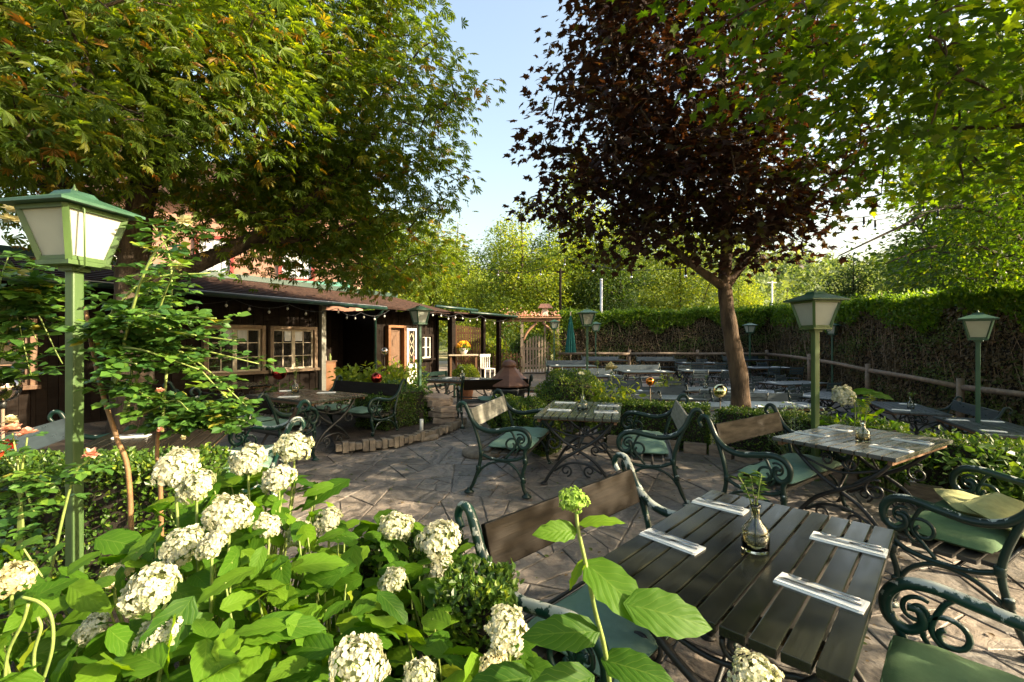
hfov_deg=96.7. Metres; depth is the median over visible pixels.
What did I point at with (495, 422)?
box ball
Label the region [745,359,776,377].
slatted table
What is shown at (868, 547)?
knife
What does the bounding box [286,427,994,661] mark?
fallen leaves
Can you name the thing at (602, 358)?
garden bench
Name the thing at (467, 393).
flower pot
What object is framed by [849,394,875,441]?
bottle vase
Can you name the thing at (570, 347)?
closed parasol
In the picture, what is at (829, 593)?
knife
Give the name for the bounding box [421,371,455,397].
green bench
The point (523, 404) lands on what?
box ball
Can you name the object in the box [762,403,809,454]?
garden shrub
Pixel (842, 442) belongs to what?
slatted table
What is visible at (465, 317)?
string lights
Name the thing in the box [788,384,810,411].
folding chair
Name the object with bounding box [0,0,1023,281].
sky
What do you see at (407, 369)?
garden shrub
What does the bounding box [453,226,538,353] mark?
beech tree
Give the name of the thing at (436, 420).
stone slab
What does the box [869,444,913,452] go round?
folded napkin
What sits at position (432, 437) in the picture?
parasol base
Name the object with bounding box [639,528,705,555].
folded napkin
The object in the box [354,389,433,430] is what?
box hedge
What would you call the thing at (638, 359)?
garden bench
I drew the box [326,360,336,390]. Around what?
wooden cabinet
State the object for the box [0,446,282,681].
hydrangea bush
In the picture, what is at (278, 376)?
gazing ball
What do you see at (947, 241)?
beech tree
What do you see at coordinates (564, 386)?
box ball
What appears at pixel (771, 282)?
white pole
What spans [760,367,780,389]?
folding chair
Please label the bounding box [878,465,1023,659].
garden bench
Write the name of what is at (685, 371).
slatted table
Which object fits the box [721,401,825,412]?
slatted table
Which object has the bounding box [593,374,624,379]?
slatted table
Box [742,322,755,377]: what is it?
garden lantern
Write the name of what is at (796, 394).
folding chair
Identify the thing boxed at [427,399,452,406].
stone slab
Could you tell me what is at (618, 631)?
seat cushion
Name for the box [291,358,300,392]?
bottle vase
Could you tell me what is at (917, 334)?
tall hedge
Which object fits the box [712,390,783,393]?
slatted table
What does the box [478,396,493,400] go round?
seat cushion
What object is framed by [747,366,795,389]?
slatted table
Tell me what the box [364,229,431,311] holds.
ash tree
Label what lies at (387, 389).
garden bench
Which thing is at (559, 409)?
folded napkin
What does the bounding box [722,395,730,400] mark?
folding chair
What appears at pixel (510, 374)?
fire bowl
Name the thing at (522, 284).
lime tree
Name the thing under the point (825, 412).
garden shrub
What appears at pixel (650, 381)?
gazing ball
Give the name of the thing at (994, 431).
folded napkin
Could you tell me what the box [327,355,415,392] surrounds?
garden shrub
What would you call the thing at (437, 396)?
stone slab
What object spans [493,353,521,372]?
picket fence
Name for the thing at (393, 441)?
kerb
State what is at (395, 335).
door
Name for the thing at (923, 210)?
string lights
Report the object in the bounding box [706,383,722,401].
folding chair
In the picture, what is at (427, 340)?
window
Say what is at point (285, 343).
window
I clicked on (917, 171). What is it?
ash tree
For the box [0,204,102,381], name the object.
rose bush
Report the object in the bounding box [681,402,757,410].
slatted table
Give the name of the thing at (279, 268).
window
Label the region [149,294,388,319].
string lights
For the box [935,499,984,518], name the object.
seat cushion
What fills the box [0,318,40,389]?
window
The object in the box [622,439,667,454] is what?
seat cushion
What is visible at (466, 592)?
box hedge
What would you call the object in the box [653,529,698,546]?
fork
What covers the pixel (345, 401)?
garden shrub
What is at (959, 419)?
folded napkin
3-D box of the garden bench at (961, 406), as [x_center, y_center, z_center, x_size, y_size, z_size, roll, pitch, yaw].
[8.007,1.520,8.199,0.799,0.919,1.700,0,0,24]
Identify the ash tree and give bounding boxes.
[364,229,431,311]
[389,208,482,346]
[628,213,745,317]
[860,245,931,295]
[870,5,1022,291]
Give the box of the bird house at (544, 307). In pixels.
[537,304,552,373]
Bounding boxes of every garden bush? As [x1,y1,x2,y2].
[457,330,490,364]
[476,336,511,369]
[509,332,549,368]
[832,292,859,300]
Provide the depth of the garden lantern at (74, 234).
2.42 m
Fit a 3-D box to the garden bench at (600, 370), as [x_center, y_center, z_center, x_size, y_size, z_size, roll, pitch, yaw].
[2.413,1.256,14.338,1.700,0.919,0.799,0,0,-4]
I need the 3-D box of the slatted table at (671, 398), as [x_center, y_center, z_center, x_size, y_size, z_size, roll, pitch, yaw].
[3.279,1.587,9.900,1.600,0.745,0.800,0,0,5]
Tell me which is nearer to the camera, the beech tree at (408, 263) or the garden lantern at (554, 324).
the garden lantern at (554, 324)
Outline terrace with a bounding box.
[0,374,1023,681]
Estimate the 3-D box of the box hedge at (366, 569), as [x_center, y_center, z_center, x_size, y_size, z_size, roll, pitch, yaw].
[-0.449,1.216,1.975,0.535,0.781,0.402,0,0,13]
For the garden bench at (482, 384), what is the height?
0.919 m
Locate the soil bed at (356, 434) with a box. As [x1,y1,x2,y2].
[307,412,457,443]
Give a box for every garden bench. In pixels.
[0,410,108,451]
[126,379,210,408]
[189,386,318,460]
[220,399,310,527]
[303,375,406,436]
[454,452,741,681]
[456,374,532,428]
[456,389,554,498]
[545,358,588,382]
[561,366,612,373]
[581,355,622,375]
[586,390,661,432]
[590,377,642,387]
[612,362,666,383]
[616,393,703,506]
[617,383,688,394]
[635,355,678,376]
[697,403,853,511]
[709,388,801,421]
[721,354,766,375]
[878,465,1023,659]
[878,577,1023,653]
[912,396,1012,438]
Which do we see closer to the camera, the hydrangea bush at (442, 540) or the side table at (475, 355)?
the hydrangea bush at (442, 540)
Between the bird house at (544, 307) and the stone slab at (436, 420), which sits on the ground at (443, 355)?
the bird house at (544, 307)
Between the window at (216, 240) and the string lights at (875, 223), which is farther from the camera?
the window at (216, 240)
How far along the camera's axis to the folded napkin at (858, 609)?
1.52 m
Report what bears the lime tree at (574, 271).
on the ground at (443, 355)
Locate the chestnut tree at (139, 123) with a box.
[0,0,506,433]
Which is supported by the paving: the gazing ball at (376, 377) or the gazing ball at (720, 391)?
the gazing ball at (376, 377)
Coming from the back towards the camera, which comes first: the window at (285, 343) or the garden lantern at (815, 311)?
the window at (285, 343)
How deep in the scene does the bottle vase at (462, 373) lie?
9.32 m
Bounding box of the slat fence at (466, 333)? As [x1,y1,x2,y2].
[456,325,480,370]
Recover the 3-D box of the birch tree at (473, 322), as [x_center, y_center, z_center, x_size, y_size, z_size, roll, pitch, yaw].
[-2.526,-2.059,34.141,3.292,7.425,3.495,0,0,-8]
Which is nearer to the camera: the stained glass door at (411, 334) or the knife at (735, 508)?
the knife at (735, 508)
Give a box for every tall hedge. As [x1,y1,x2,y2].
[556,302,780,376]
[769,279,1023,425]
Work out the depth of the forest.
95.95 m
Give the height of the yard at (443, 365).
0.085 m
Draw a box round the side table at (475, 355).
[449,354,477,376]
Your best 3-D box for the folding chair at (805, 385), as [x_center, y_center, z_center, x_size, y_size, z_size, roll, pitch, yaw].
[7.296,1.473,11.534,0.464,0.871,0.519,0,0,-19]
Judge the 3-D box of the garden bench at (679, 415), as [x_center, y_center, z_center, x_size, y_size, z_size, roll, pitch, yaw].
[1.554,1.079,4.901,0.799,0.919,1.320,0,0,15]
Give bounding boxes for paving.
[48,399,1023,681]
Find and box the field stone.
[401,634,432,678]
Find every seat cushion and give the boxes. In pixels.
[223,456,272,471]
[227,445,273,458]
[236,416,274,421]
[262,419,299,428]
[316,403,354,410]
[341,406,382,413]
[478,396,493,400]
[488,435,538,449]
[504,427,548,438]
[527,584,668,681]
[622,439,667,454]
[623,430,664,441]
[738,461,815,484]
[768,453,841,472]
[880,635,1023,681]
[895,510,1009,553]
[934,488,982,517]
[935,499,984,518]
[961,492,1023,538]
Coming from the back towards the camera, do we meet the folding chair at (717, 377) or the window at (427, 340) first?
the window at (427, 340)
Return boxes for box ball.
[451,364,479,387]
[486,393,515,434]
[500,395,550,427]
[525,420,565,456]
[533,368,606,433]
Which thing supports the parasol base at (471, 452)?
on the paving
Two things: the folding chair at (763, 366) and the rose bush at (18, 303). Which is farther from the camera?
the folding chair at (763, 366)
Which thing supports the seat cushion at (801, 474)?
on the garden bench at (724, 434)
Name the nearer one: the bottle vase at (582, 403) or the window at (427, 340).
the bottle vase at (582, 403)
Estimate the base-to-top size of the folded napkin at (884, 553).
0.009 m
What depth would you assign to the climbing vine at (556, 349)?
20.77 m
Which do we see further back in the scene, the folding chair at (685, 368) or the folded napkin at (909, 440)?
the folding chair at (685, 368)
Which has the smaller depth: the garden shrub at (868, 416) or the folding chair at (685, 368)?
the garden shrub at (868, 416)
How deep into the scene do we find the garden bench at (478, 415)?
4.58 m
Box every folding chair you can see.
[608,375,623,394]
[631,390,651,394]
[668,379,684,386]
[675,358,690,379]
[678,364,695,386]
[682,393,703,398]
[687,361,703,384]
[689,369,708,394]
[696,358,711,380]
[699,380,714,401]
[699,388,718,401]
[703,364,720,383]
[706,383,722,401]
[708,362,726,384]
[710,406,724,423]
[716,370,730,386]
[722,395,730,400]
[750,375,766,389]
[750,392,767,400]
[756,361,774,386]
[756,405,785,410]
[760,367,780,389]
[773,387,796,412]
[774,374,800,392]
[782,366,803,388]
[784,391,802,410]
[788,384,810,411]
[795,383,810,410]
[821,381,841,414]
[833,396,867,419]
[845,391,878,418]
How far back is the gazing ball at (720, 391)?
6.93 m
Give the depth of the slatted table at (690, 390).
10.92 m
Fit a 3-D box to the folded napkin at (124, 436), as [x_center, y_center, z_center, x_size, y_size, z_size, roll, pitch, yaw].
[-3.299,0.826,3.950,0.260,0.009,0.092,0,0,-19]
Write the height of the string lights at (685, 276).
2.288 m
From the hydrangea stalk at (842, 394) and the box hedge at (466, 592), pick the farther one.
the hydrangea stalk at (842, 394)
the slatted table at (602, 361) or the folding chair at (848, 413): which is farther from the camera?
the slatted table at (602, 361)
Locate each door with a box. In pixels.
[385,325,405,378]
[406,328,416,383]
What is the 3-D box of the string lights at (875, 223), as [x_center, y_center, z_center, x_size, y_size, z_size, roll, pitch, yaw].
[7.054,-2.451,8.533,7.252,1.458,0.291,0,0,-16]
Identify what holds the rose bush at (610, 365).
on the paving
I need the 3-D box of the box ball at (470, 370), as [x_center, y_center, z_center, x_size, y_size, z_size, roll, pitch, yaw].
[-1.345,1.070,13.213,0.853,0.838,0.819,0,0,0]
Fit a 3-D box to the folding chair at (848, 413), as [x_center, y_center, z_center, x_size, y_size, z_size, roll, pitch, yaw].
[7.059,1.545,9.494,0.464,0.871,0.519,0,0,-39]
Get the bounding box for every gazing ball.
[0,378,22,451]
[272,366,286,418]
[371,373,381,382]
[381,348,387,370]
[646,377,654,400]
[713,384,727,409]
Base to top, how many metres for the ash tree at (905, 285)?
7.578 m
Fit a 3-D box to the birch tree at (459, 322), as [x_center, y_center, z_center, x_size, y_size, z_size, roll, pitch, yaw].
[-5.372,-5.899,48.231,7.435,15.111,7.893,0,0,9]
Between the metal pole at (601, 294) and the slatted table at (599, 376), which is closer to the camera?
the slatted table at (599, 376)
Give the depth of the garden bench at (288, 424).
4.74 m
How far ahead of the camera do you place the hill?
110.30 m
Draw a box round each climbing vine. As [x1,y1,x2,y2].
[487,310,527,373]
[543,322,565,373]
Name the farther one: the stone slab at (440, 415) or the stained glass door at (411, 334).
the stained glass door at (411, 334)
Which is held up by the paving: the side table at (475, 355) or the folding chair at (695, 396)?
the folding chair at (695, 396)
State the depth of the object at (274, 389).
9.12 m
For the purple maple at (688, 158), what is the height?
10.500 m
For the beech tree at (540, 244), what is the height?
12.059 m
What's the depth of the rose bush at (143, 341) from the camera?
2.10 m
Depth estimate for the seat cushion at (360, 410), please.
6.82 m
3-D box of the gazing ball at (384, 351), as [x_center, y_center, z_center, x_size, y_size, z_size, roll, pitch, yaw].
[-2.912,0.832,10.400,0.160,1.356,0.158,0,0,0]
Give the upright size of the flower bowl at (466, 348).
0.534 m
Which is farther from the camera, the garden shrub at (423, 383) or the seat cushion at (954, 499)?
the garden shrub at (423, 383)
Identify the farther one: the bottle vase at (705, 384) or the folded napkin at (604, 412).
the bottle vase at (705, 384)
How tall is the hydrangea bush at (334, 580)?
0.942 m
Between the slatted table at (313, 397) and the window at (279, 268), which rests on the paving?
the slatted table at (313, 397)
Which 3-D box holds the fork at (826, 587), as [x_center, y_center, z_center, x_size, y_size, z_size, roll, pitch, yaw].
[1.063,0.841,1.558,0.021,0.012,0.208,0,0,-41]
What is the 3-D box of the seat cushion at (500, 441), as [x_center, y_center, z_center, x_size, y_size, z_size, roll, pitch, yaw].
[0.028,1.070,4.832,0.450,0.064,0.499,0,0,16]
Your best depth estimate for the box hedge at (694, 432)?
6.42 m
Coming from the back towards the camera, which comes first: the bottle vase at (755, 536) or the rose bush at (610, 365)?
the rose bush at (610, 365)
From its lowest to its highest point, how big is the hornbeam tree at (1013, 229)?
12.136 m
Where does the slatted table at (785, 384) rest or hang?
on the terrace
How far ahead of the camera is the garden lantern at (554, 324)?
19.97 m
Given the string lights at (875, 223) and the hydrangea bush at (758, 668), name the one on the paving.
the hydrangea bush at (758, 668)
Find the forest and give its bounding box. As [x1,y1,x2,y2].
[369,227,904,348]
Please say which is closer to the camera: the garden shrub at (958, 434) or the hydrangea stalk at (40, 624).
the hydrangea stalk at (40, 624)
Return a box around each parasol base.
[413,419,438,441]
[462,444,499,459]
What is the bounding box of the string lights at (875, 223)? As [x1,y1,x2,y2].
[733,189,1016,238]
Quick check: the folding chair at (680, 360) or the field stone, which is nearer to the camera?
the field stone
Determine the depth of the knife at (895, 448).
3.48 m
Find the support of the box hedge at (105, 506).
on the paving
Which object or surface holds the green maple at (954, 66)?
on the terrace
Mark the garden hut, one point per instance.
(284, 337)
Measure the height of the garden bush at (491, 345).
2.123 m
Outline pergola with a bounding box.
[434,305,517,376]
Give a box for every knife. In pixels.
[643,531,696,549]
[694,499,743,510]
[779,577,861,605]
[813,534,882,551]
[871,444,909,450]
[897,438,929,442]
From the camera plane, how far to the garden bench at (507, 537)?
2.01 m
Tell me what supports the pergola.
on the terrace
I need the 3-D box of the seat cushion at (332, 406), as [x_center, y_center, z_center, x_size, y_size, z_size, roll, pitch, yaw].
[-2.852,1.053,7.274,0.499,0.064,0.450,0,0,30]
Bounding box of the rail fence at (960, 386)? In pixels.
[558,350,1023,417]
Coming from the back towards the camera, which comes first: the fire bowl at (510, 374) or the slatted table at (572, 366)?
the slatted table at (572, 366)
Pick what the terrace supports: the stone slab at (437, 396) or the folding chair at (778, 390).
the folding chair at (778, 390)
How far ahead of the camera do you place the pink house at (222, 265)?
18.09 m
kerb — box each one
[335,418,466,452]
[584,433,942,501]
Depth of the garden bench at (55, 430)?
4.10 m
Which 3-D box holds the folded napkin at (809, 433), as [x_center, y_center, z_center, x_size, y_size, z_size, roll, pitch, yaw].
[2.681,0.831,4.069,0.092,0.009,0.260,0,0,-32]
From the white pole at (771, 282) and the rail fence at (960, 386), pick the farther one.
the white pole at (771, 282)
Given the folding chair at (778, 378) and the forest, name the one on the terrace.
the folding chair at (778, 378)
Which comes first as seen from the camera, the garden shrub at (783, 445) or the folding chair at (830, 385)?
the garden shrub at (783, 445)
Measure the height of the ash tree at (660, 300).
11.309 m
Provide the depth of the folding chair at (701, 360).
17.98 m
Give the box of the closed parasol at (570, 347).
[565,312,575,359]
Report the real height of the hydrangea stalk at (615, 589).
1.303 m
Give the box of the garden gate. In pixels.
[523,336,550,371]
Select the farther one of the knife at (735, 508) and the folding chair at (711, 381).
the folding chair at (711, 381)
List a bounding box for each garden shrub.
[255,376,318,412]
[320,399,356,405]
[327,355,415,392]
[379,377,432,392]
[382,356,427,387]
[388,367,431,389]
[575,374,649,433]
[653,371,680,386]
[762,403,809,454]
[780,402,833,416]
[808,395,903,453]
[823,429,949,494]
[906,425,1023,497]
[907,430,937,480]
[933,434,1023,501]
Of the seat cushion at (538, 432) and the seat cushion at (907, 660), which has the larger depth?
the seat cushion at (538, 432)
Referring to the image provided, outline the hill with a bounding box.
[439,258,787,350]
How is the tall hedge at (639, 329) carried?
on the ground at (443, 355)
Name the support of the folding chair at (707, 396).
on the paving
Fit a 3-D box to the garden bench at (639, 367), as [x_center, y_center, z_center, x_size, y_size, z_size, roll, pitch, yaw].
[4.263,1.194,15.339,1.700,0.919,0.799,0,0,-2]
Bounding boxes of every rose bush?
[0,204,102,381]
[0,414,119,670]
[54,214,285,622]
[123,390,264,536]
[601,361,620,398]
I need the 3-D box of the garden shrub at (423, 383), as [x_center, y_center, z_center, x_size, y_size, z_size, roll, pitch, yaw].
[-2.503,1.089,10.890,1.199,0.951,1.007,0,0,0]
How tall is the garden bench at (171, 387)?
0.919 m
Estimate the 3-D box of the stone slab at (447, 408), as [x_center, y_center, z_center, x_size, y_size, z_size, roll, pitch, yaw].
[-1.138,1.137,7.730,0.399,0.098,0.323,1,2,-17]
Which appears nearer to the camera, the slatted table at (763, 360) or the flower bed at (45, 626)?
the flower bed at (45, 626)
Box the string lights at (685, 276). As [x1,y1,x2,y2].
[405,253,717,278]
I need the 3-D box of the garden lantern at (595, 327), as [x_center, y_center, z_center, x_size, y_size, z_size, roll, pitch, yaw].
[3.638,0.319,19.800,0.442,2.411,0.442,0,0,0]
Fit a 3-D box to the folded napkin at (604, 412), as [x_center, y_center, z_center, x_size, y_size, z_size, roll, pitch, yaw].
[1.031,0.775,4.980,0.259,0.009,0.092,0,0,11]
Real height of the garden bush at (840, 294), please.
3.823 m
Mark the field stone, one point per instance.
(420, 654)
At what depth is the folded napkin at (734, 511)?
2.33 m
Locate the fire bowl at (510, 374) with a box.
[492,359,528,399]
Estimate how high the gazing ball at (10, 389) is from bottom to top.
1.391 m
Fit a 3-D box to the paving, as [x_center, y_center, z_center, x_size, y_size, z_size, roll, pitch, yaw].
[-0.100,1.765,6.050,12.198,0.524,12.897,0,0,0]
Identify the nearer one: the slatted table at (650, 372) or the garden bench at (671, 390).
the garden bench at (671, 390)
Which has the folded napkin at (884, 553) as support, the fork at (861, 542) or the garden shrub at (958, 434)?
the fork at (861, 542)
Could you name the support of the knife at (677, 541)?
on the folded napkin at (684, 548)
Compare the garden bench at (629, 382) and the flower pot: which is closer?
the garden bench at (629, 382)
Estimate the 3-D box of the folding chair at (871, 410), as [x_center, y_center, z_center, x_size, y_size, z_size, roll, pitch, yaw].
[7.709,1.532,10.039,0.464,0.871,0.519,0,0,-36]
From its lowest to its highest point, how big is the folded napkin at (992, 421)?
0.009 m
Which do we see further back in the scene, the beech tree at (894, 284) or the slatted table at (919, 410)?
the beech tree at (894, 284)
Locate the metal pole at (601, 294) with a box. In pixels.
[600,278,602,310]
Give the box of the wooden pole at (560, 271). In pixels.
[556,268,564,311]
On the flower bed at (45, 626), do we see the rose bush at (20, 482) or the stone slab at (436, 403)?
the rose bush at (20, 482)
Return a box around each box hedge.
[0,442,232,614]
[341,521,468,678]
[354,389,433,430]
[427,553,524,681]
[597,397,711,453]
[713,405,909,489]
[915,428,1023,500]
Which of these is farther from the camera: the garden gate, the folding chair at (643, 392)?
the garden gate
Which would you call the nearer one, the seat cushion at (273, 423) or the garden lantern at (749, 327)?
the seat cushion at (273, 423)
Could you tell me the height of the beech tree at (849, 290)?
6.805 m
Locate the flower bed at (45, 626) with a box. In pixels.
[0,605,289,681]
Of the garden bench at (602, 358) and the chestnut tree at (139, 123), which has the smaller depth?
the chestnut tree at (139, 123)
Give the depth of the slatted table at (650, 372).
14.35 m
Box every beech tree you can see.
[384,225,447,340]
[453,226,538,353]
[496,217,585,359]
[569,229,663,317]
[814,252,903,297]
[863,21,1023,295]
[869,39,1014,295]
[892,63,1013,286]
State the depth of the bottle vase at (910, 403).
8.28 m
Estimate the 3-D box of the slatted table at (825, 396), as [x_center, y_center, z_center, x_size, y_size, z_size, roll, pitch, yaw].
[7.013,1.577,10.200,1.600,0.745,0.800,0,0,-40]
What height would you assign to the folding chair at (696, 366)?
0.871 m
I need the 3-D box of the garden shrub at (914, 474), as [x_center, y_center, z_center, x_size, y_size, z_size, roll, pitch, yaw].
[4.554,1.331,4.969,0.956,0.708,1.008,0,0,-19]
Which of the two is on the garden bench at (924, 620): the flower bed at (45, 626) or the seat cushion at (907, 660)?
the seat cushion at (907, 660)
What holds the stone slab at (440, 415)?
on the stone slab at (436, 420)
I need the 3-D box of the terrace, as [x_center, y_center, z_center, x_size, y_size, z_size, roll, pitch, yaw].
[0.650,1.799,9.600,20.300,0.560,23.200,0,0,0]
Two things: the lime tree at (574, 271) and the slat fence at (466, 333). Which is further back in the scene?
the lime tree at (574, 271)
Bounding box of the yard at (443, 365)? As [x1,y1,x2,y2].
[439,361,552,371]
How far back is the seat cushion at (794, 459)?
4.11 m
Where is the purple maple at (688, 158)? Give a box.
[502,0,893,407]
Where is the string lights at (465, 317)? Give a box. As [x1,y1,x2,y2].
[432,310,505,323]
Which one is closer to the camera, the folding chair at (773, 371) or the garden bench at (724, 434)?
the garden bench at (724, 434)
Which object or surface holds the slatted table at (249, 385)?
on the paving
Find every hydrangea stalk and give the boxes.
[3,595,55,681]
[470,485,711,681]
[831,384,893,423]
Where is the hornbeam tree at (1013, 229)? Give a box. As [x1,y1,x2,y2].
[812,0,1023,305]
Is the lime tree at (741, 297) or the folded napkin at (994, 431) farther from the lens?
the lime tree at (741, 297)
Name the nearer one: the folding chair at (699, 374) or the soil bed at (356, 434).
the soil bed at (356, 434)
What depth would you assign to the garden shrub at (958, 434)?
4.35 m
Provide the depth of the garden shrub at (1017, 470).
3.94 m
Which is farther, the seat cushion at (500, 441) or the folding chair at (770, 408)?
the folding chair at (770, 408)
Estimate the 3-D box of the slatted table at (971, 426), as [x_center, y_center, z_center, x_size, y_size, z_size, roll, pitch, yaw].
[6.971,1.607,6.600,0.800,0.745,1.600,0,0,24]
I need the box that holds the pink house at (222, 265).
[86,162,364,311]
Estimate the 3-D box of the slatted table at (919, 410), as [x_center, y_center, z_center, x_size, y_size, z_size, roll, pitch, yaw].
[7.331,1.607,8.500,0.800,0.745,1.600,0,0,24]
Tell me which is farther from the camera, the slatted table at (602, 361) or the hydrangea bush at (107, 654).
the slatted table at (602, 361)
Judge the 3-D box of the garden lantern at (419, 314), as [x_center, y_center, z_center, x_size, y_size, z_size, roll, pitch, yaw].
[-2.066,0.369,10.200,0.442,2.410,0.442,0,0,-42]
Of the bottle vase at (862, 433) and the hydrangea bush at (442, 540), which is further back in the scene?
the bottle vase at (862, 433)
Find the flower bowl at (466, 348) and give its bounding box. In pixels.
[456,341,470,353]
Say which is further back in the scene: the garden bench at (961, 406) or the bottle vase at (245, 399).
the garden bench at (961, 406)
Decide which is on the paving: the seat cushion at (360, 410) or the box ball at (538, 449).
the box ball at (538, 449)
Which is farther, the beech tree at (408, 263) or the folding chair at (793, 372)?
the beech tree at (408, 263)
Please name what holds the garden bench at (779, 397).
on the paving
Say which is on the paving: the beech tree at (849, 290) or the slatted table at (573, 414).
the slatted table at (573, 414)
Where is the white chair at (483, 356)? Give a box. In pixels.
[480,354,494,377]
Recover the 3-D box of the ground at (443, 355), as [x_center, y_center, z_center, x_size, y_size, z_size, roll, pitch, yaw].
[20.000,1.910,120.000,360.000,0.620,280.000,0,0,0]
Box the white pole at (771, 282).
[767,281,776,304]
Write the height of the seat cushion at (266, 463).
0.064 m
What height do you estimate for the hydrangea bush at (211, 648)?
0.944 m
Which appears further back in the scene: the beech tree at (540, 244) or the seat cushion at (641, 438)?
the beech tree at (540, 244)
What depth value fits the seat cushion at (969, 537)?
2.66 m
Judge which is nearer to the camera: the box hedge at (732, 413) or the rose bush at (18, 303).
the rose bush at (18, 303)
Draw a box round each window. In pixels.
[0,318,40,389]
[194,236,233,272]
[201,324,268,375]
[267,326,319,372]
[278,250,314,280]
[421,334,435,359]
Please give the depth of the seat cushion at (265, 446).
4.57 m
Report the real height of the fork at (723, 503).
0.012 m
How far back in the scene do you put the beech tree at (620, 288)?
29.51 m
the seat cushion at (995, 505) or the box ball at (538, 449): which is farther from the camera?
the box ball at (538, 449)
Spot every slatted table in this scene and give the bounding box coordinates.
[61,422,231,454]
[190,381,273,416]
[246,389,367,457]
[426,377,492,397]
[525,387,541,392]
[534,400,621,484]
[548,365,596,372]
[588,360,627,374]
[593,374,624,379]
[603,490,894,681]
[605,388,654,394]
[618,370,674,386]
[627,394,706,401]
[640,360,682,379]
[675,362,724,380]
[677,369,728,393]
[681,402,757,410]
[684,386,730,394]
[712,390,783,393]
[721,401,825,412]
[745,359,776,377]
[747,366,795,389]
[758,381,827,405]
[772,424,952,554]
[792,391,856,418]
[865,401,952,434]
[933,416,1023,438]
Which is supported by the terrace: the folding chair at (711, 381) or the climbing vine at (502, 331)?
the climbing vine at (502, 331)
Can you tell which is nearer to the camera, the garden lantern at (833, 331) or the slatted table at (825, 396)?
the slatted table at (825, 396)
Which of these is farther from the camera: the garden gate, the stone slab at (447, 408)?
the garden gate
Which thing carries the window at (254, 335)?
in the garden hut
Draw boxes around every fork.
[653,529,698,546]
[701,497,743,508]
[789,573,859,600]
[820,531,880,547]
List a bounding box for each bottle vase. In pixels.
[243,397,253,427]
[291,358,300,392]
[459,366,464,378]
[577,370,587,409]
[703,375,707,387]
[731,470,769,554]
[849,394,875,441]
[907,392,917,408]
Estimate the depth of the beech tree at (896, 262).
21.91 m
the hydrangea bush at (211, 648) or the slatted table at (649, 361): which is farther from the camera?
the slatted table at (649, 361)
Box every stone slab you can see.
[423,393,452,401]
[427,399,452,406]
[428,411,457,417]
[433,417,455,423]
[434,404,456,412]
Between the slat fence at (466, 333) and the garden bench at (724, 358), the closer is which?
the garden bench at (724, 358)
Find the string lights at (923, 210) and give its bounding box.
[768,148,1014,227]
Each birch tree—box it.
[434,213,490,352]
[459,263,494,333]
[773,282,796,304]
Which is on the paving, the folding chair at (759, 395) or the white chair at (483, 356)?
the folding chair at (759, 395)
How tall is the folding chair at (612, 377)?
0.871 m
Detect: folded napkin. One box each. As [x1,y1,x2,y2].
[111,434,151,438]
[547,409,570,410]
[594,410,617,412]
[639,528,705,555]
[691,497,748,515]
[773,572,869,614]
[794,431,829,436]
[809,531,888,557]
[817,426,852,431]
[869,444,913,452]
[891,437,933,444]
[947,419,969,420]
[979,429,1007,432]
[981,420,1004,422]
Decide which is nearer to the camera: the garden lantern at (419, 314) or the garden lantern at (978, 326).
the garden lantern at (978, 326)
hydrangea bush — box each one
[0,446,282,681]
[0,544,213,681]
[128,567,479,681]
[148,431,379,662]
[223,506,415,681]
[376,519,552,681]
[725,647,784,681]
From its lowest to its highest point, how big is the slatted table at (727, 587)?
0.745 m
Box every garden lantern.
[0,184,145,616]
[406,305,432,385]
[549,320,559,359]
[576,308,597,370]
[591,321,600,365]
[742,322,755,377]
[782,288,850,480]
[826,323,841,389]
[957,311,999,438]
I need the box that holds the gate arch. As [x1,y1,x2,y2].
[500,308,560,373]
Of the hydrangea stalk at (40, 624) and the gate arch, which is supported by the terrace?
the gate arch
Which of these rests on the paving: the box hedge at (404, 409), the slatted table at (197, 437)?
the slatted table at (197, 437)
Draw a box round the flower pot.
[459,388,472,398]
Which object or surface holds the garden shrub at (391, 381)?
on the soil bed at (356, 434)
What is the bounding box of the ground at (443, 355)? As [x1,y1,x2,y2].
[439,351,953,416]
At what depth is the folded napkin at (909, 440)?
3.76 m
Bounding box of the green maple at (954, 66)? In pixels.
[606,0,1023,231]
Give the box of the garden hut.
[0,245,457,432]
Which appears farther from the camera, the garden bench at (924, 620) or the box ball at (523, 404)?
the box ball at (523, 404)
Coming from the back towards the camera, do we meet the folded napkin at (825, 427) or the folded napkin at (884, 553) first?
the folded napkin at (825, 427)
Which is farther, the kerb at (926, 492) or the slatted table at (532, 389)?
the slatted table at (532, 389)
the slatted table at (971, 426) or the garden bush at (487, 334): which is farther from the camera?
the garden bush at (487, 334)
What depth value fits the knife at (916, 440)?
3.73 m
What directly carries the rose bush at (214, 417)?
on the flower bed at (45, 626)
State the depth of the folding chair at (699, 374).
14.04 m
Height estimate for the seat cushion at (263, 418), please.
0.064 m
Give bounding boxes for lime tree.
[466,201,573,345]
[521,140,639,341]
[708,271,771,308]
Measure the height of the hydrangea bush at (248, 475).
1.193 m
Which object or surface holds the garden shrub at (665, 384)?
on the paving
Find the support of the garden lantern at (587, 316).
on the paving
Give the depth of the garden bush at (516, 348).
24.43 m
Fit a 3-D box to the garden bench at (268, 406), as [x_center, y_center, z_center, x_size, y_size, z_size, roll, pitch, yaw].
[-3.320,1.052,5.854,1.600,0.919,0.799,0,0,30]
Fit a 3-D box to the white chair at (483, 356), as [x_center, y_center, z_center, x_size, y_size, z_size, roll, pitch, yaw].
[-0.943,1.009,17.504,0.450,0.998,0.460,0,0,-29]

